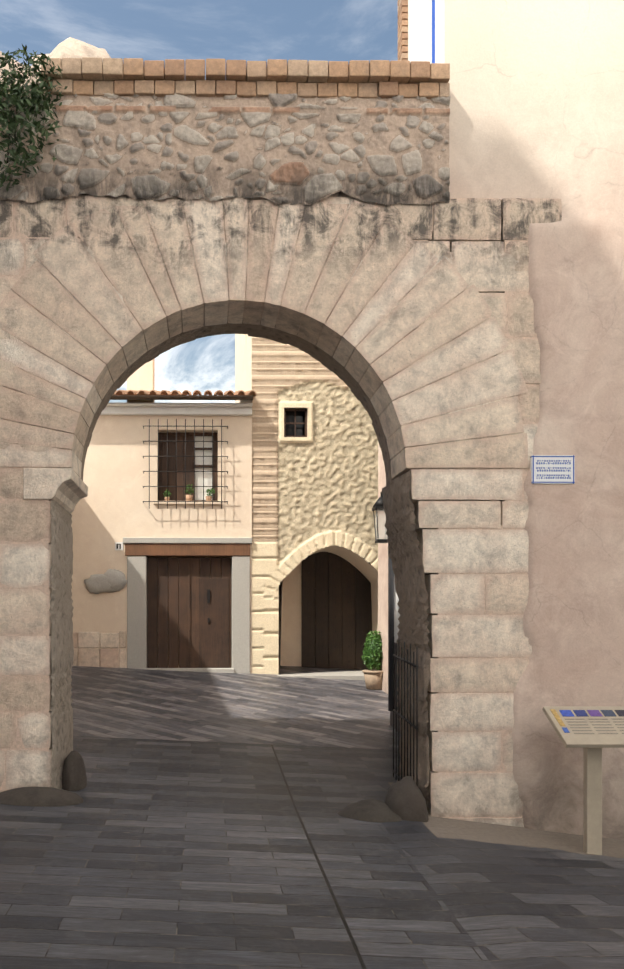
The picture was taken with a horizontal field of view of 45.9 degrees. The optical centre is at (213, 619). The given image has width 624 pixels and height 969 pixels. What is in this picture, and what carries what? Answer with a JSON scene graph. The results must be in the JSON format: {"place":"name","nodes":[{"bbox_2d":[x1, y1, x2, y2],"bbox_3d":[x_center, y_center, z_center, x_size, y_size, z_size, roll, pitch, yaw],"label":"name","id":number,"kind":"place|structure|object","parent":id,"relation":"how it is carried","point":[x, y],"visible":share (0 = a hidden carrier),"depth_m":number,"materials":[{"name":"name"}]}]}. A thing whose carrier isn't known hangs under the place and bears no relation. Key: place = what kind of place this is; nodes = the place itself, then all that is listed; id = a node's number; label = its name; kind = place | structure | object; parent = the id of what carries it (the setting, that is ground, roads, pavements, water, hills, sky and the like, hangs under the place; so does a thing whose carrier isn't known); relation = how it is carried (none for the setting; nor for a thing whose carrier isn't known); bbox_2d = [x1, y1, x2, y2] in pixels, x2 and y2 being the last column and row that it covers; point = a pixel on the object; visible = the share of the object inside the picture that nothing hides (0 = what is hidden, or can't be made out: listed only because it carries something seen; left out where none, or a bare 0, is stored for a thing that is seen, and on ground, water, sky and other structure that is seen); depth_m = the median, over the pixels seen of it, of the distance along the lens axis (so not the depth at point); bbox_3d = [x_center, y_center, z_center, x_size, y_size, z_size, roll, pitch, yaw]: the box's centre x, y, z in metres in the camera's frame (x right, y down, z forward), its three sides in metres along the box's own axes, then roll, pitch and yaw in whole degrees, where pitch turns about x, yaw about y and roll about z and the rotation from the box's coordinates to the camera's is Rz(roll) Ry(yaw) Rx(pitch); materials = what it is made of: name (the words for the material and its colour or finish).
{"place":"outdoors","nodes":[
{"label":"outdoors","id":0,"kind":"place"},
{"bbox_2d":[0,0,397,402],"label":"sky","id":1,"kind":"structure","parent":0,"point":[248,30],"materials":[{"name":"blue"}]},
{"bbox_2d":[0,666,623,968],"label":"ground","id":2,"kind":"structure","parent":0,"point":[204,825],"depth_m":5.20,"materials":[{"name":"grey stone"}]},
{"bbox_2d":[73,631,125,667],"bbox_3d":[-2.591,0.726,14.430,1.738,1.007,0.130,0,0,-1],"label":"stone wall base","id":3,"kind":"object","parent":2,"relation":"on","point":[90,653],"visible":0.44,"depth_m":14.37,"materials":[{"name":"beige stone"}]},
{"bbox_2d":[71,415,251,672],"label":"house wall","id":4,"kind":"structure","parent":2,"relation":"on","point":[110,510],"depth_m":14.41,"materials":[{"name":"paint"}]},
{"bbox_2d":[84,569,126,593],"bbox_3d":[-2.132,-0.755,14.373,0.852,0.498,0.157,0,0,-1],"label":"stone","id":5,"kind":"object","parent":4,"relation":"attached to","point":[110,580],"visible":1,"depth_m":14.32,"materials":[{"name":"stone"}]},
{"bbox_2d":[115,542,122,549],"bbox_3d":[-1.865,-1.454,14.398,0.160,0.160,0.012,0,0,-1],"label":"number plate","id":6,"kind":"object","parent":4,"relation":"attached to","point":[121,543],"visible":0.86,"depth_m":14.39,"materials":[{"name":"white paint"}]},
{"bbox_2d":[168,436,168,490],"bbox_3d":[-0.510,-3.064,14.769,1.800,1.820,0.040,0,0,-1],"label":"window","id":7,"kind":"structure","parent":4,"relation":"attached to","point":[168,463],"depth_m":14.74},
{"bbox_2d":[100,402,252,415],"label":"cornice","id":8,"kind":"structure","parent":4,"relation":"attached to","point":[217,409],"depth_m":14.31,"materials":[{"name":"white paint"}]},
{"bbox_2d":[113,390,256,395],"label":"roof","id":9,"kind":"structure","parent":4,"relation":"on","point":[166,392],"depth_m":14.34,"materials":[{"name":"tile"}]},
{"bbox_2d":[127,359,154,402],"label":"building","id":10,"kind":"structure","parent":9,"relation":"on","point":[142,377],"depth_m":16.76,"materials":[{"name":"paint"}]},
{"bbox_2d":[110,395,252,399],"bbox_3d":[-3.044,-4.289,14.030,7.635,0.070,0.140,0,0,-1],"label":"gutter","id":11,"kind":"object","parent":9,"relation":"attached to","point":[181,397],"visible":0.67,"depth_m":14.01,"materials":[{"name":"brown metal"}]},
{"bbox_2d":[143,419,227,508],"bbox_3d":[-0.544,-3.054,14.324,1.675,1.760,0.190,0,0,-1],"label":"grille","id":12,"kind":"object","parent":4,"relation":"attached to","point":[185,471],"visible":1,"depth_m":14.24,"materials":[{"name":"metal"}]},
{"bbox_2d":[153,502,220,504],"bbox_3d":[-0.507,-2.318,14.519,1.360,0.069,0.300,0,0,-1],"label":"window sill","id":13,"kind":"structure","parent":4,"relation":"attached to","point":[187,503],"depth_m":14.37,"materials":[{"name":"beige stone"}]},
{"bbox_2d":[164,495,211,500],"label":"flower pots","id":14,"kind":"object","parent":13,"relation":"on","point":[189,498],"visible":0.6,"depth_m":14.45,"materials":[{"name":"ceramic"}]},
{"bbox_2d":[163,484,214,496],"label":"potted plants","id":15,"kind":"object","parent":14,"relation":"on","point":[191,491],"visible":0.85,"depth_m":14.48,"materials":[{"name":"green plant"}]},
{"bbox_2d":[123,537,251,673],"bbox_3d":[-0.507,-0.204,14.579,2.560,2.839,0.480,0,0,-1],"label":"door frame","id":16,"kind":"object","parent":4,"relation":"attached to","point":[137,613],"visible":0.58,"depth_m":14.38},
{"bbox_2d":[125,544,249,556],"bbox_3d":[-0.507,-1.385,14.547,2.480,0.238,0.345,0,0,-1],"label":"door lintel","id":17,"kind":"structure","parent":16,"relation":"attached to","point":[188,550],"depth_m":14.38,"materials":[{"name":"brown wood"}]},
{"bbox_2d":[147,558,230,667],"bbox_3d":[-0.478,-0.114,14.595,1.692,2.259,0.070,0,0,-1],"label":"wooden door","id":18,"kind":"structure","parent":16,"relation":"in","point":[182,632],"depth_m":14.57,"materials":[{"name":"brown wood"}]},
{"bbox_2d":[207,589,209,622],"bbox_3d":[-0.091,-0.270,14.557,0.050,0.670,0.025,0,0,-1],"label":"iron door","id":19,"kind":"structure","parent":18,"relation":"attached to","point":[208,595],"depth_m":14.54,"materials":[{"name":"black metal"}]},
{"bbox_2d":[159,432,217,500],"bbox_3d":[-0.508,-3.064,14.669,1.200,1.420,0.060,0,0,-1],"label":"wooden window","id":20,"kind":"structure","parent":4,"relation":"attached to","point":[180,463],"depth_m":14.65,"materials":[{"name":"brown wood"}]},
{"bbox_2d":[195,436,211,499],"bbox_3d":[-0.194,-3.064,14.708,0.450,1.300,0.010,0,0,-1],"label":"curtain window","id":21,"kind":"structure","parent":20,"relation":"attached to","point":[199,480],"depth_m":14.70,"materials":[{"name":"white fabric"}]},
{"bbox_2d":[0,751,428,822],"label":"guards","id":22,"kind":"object","parent":2,"relation":"on","point":[405,799],"visible":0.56,"depth_m":6.24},
{"bbox_2d":[0,195,557,818],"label":"backing","id":23,"kind":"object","parent":2,"relation":"on","point":[44,589],"visible":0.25,"depth_m":6.40,"materials":[{"name":"beige stone"}]},
{"bbox_2d":[0,44,67,190],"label":"ivy","id":24,"kind":"object","parent":23,"relation":"on","point":[36,91],"visible":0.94,"depth_m":6.17,"materials":[{"name":"green plant"}]},
{"bbox_2d":[0,90,16,162],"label":"twigs","id":25,"kind":"object","parent":24,"relation":"attached to","point":[8,139],"visible":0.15,"depth_m":6.27,"materials":[{"name":"brown wood"}]},
{"bbox_2d":[79,191,349,196],"bbox_3d":[-5.850,-4.164,6.627,15.850,0.879,0.600,0,0,-1],"label":"rubble","id":26,"kind":"object","parent":23,"relation":"on","point":[340,194],"depth_m":6.41,"materials":[{"name":"grey stone"}]},
{"bbox_2d":[0,37,110,93],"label":"rock","id":27,"kind":"object","parent":26,"relation":"on","point":[69,47],"visible":0.08,"depth_m":6.63,"materials":[{"name":"beige stone"}]},
{"bbox_2d":[0,93,449,204],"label":"rubble stone wall","id":28,"kind":"structure","parent":26,"relation":"attached to","point":[280,149],"depth_m":6.36,"materials":[{"name":"grey stone"}]},
{"bbox_2d":[41,57,449,98],"bbox_3d":[0.289,-4.719,6.678,3.564,0.278,0.801,0,0,-1],"label":"coping","id":29,"kind":"object","parent":26,"relation":"on","point":[87,76],"visible":0.48,"depth_m":6.32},
{"bbox_2d":[0,195,561,826],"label":"ashlar blocks","id":30,"kind":"structure","parent":2,"relation":"on","point":[466,237],"depth_m":6.41,"materials":[{"name":"beige stone"}]},
{"bbox_2d":[23,468,87,513],"bbox_3d":[-1.455,-1.191,6.805,0.425,0.274,0.906,0,0,-1],"label":"impost","id":31,"kind":"object","parent":30,"relation":"on","point":[66,489],"visible":0.83,"depth_m":6.35,"materials":[{"name":"beige stone"}]},
{"bbox_2d":[49,500,73,788],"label":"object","id":32,"kind":"object","parent":30,"relation":"attached to","point":[61,616],"visible":0.75,"depth_m":6.69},
{"bbox_2d":[81,321,393,485],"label":"soffit","id":33,"kind":"structure","parent":30,"relation":"attached to","point":[333,365],"depth_m":7.15,"materials":[{"name":"grey stone"}]},
{"bbox_2d":[0,197,528,478],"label":"voussoirs","id":34,"kind":"object","parent":30,"relation":"on","point":[64,257],"visible":0.98,"depth_m":6.38,"materials":[{"name":"beige stone"}]},
{"bbox_2d":[235,334,377,658],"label":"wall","id":35,"kind":"structure","parent":2,"relation":"on","point":[243,362],"depth_m":17.09,"materials":[{"name":"paint"}]},
{"bbox_2d":[280,561,301,666],"bbox_3d":[2.847,-0.254,15.908,3.700,4.200,0.200,0,0,-1],"label":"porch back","id":36,"kind":"object","parent":35,"relation":"attached to","point":[291,640],"depth_m":15.79,"materials":[{"name":"paint"}]},
{"bbox_2d":[302,552,373,669],"bbox_3d":[2.944,-0.250,15.780,2.042,2.809,0.060,0,0,-1],"label":"door","id":37,"kind":"structure","parent":36,"relation":"attached to","point":[329,609],"depth_m":15.75,"materials":[{"name":"brown wood"}]},
{"bbox_2d":[308,557,362,661],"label":"door studs","id":38,"kind":"object","parent":37,"relation":"attached to","point":[335,616],"depth_m":15.73,"materials":[{"name":"black metal"}]},
{"bbox_2d":[286,411,304,435],"bbox_3d":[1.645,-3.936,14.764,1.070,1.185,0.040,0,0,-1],"label":"dark window","id":39,"kind":"structure","parent":35,"relation":"attached to","point":[300,428],"depth_m":14.74,"materials":[{"name":"black glass"}]},
{"bbox_2d":[284,408,306,436],"bbox_3d":[1.647,-3.926,14.644,0.470,0.605,0.200,0,0,-1],"label":"window frame","id":40,"kind":"object","parent":39,"relation":"attached to","point":[291,409],"visible":0.5,"depth_m":14.54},
{"bbox_2d":[252,337,377,674],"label":"stone facade","id":41,"kind":"structure","parent":2,"relation":"on","point":[330,485],"depth_m":14.50,"materials":[{"name":"beige stone"}]},
{"bbox_2d":[277,671,364,679],"bbox_3d":[2.533,1.275,15.005,2.550,0.360,1.600,0,0,-1],"label":"step","id":42,"kind":"object","parent":2,"relation":"on","point":[352,675],"visible":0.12,"depth_m":14.23,"materials":[{"name":"stone"}]},
{"bbox_2d":[279,546,377,673],"bbox_3d":[2.406,0.086,15.153,2.200,3.120,1.300,0,0,-1],"label":"doorway reveal","id":43,"kind":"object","parent":2,"relation":"on","point":[367,570],"depth_m":15.19,"materials":[{"name":"paint"}]},
{"bbox_2d":[362,669,382,689],"bbox_3d":[2.929,1.091,13.209,0.430,0.340,0.430,0,0,-1],"label":"pot","id":44,"kind":"object","parent":2,"relation":"on","point":[373,679],"visible":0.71,"depth_m":13.07,"materials":[{"name":"beige ceramic"}]},
{"bbox_2d":[361,630,382,670],"bbox_3d":[2.925,0.559,13.211,0.466,0.762,0.442,0,0,-1],"label":"potted shrub","id":45,"kind":"object","parent":44,"relation":"on","point":[372,654],"visible":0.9,"depth_m":13.11,"materials":[{"name":"green plant"}]},
{"bbox_2d":[378,442,387,693],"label":"plaster wall","id":46,"kind":"structure","parent":2,"relation":"on","point":[383,588],"depth_m":13.00,"materials":[{"name":"beige paint"}]},
{"bbox_2d":[372,492,387,542],"bbox_3d":[2.327,-1.389,9.852,0.339,0.690,0.260,0,0,-1],"label":"lantern","id":47,"kind":"object","parent":46,"relation":"attached to","point":[378,504],"depth_m":9.82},
{"bbox_2d":[394,576,399,642],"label":"white building","id":48,"kind":"structure","parent":2,"relation":"on","point":[396,616],"depth_m":9.90,"materials":[{"name":"paint"}]},
{"bbox_2d":[388,537,393,710],"bbox_3d":[2.427,-1.554,9.903,0.074,5.600,0.074,0,0,22],"label":"pipe","id":49,"kind":"object","parent":48,"relation":"attached to","point":[390,628],"visible":0.27,"depth_m":9.87,"materials":[{"name":"black metal"}]},
{"bbox_2d":[382,470,430,810],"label":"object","id":50,"kind":"object","parent":2,"relation":"on","point":[405,554],"visible":0.73,"depth_m":6.71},
{"bbox_2d":[393,637,417,786],"bbox_3d":[1.807,0.906,6.855,0.022,1.465,0.811,0,0,-1],"label":"railing","id":51,"kind":"object","parent":50,"relation":"attached to","point":[398,712],"visible":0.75,"depth_m":6.85,"materials":[{"name":"metal"}]},
{"bbox_2d":[445,0,623,839],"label":"plaster","id":52,"kind":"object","parent":2,"relation":"on","point":[536,106],"visible":0.67,"depth_m":6.39,"materials":[{"name":"beige paint"}]},
{"bbox_2d":[530,455,574,483],"bbox_3d":[2.988,-1.319,6.392,0.380,0.250,0.034,0,0,-1],"label":"plaque","id":53,"kind":"object","parent":52,"relation":"attached to","point":[552,469],"visible":0.88,"depth_m":6.38,"materials":[{"name":"white ceramic"}]},
{"bbox_2d":[542,706,623,854],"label":"lectern","id":54,"kind":"object","parent":2,"relation":"on","point":[593,745],"visible":0.75,"depth_m":5.85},
{"bbox_2d":[550,709,564,725],"bbox_3d":[2.804,0.797,5.908,0.040,0.114,0.180,0,0,-1],"label":"sign panel graphic","id":55,"kind":"object","parent":54,"relation":"on","point":[557,717],"visible":1,"depth_m":5.91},
{"bbox_2d":[562,727,569,732],"bbox_3d":[2.805,0.879,5.776,0.040,0.034,0.052,0,0,-1],"label":"sign panel graphic","id":56,"kind":"object","parent":54,"relation":"on","point":[565,730],"visible":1,"depth_m":5.77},
{"bbox_2d":[559,710,573,715],"bbox_3d":[2.901,0.767,5.955,0.095,0.045,0.069,0,0,-1],"label":"picture","id":57,"kind":"object","parent":54,"relation":"on","point":[566,712],"visible":1,"depth_m":5.96},
{"bbox_2d":[573,710,587,715],"bbox_3d":[3.016,0.767,5.957,0.095,0.045,0.069,0,0,-1],"label":"picture","id":58,"kind":"object","parent":54,"relation":"on","point":[580,712],"visible":1,"depth_m":5.95},
{"bbox_2d":[565,718,623,733],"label":"text lines","id":59,"kind":"object","parent":54,"relation":"on","point":[596,724],"visible":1,"depth_m":5.84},
{"bbox_2d":[587,710,601,715],"bbox_3d":[3.131,0.767,5.958,0.095,0.045,0.069,0,0,-1],"label":"picture","id":60,"kind":"object","parent":54,"relation":"on","point":[594,712],"visible":1,"depth_m":5.95},
{"bbox_2d":[601,710,615,715],"bbox_3d":[3.246,0.767,5.960,0.095,0.045,0.069,0,0,-1],"label":"picture","id":61,"kind":"object","parent":54,"relation":"on","point":[608,712],"visible":1,"depth_m":5.96},
{"bbox_2d":[615,710,623,715],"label":"picture","id":62,"kind":"object","parent":54,"relation":"on","point":[620,712],"visible":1,"depth_m":5.96},
{"bbox_2d":[390,642,400,733],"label":"white building plinth","id":63,"kind":"structure","parent":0,"point":[391,718],"depth_m":9.85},
{"bbox_2d":[408,0,444,63],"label":"building wall","id":64,"kind":"structure","parent":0,"point":[419,30],"depth_m":7.09,"materials":[{"name":"white paint"}]},
{"bbox_2d":[398,0,407,60],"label":"brick wall edge","id":65,"kind":"object","parent":64,"relation":"attached to","point":[402,30],"visible":0.17,"depth_m":7.70,"materials":[{"name":"brick"}]},
{"bbox_2d":[432,0,434,62],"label":"blue stripe","id":66,"kind":"object","parent":64,"relation":"attached to","point":[433,31],"depth_m":6.82,"materials":[{"name":"blue paint"}]}
]}

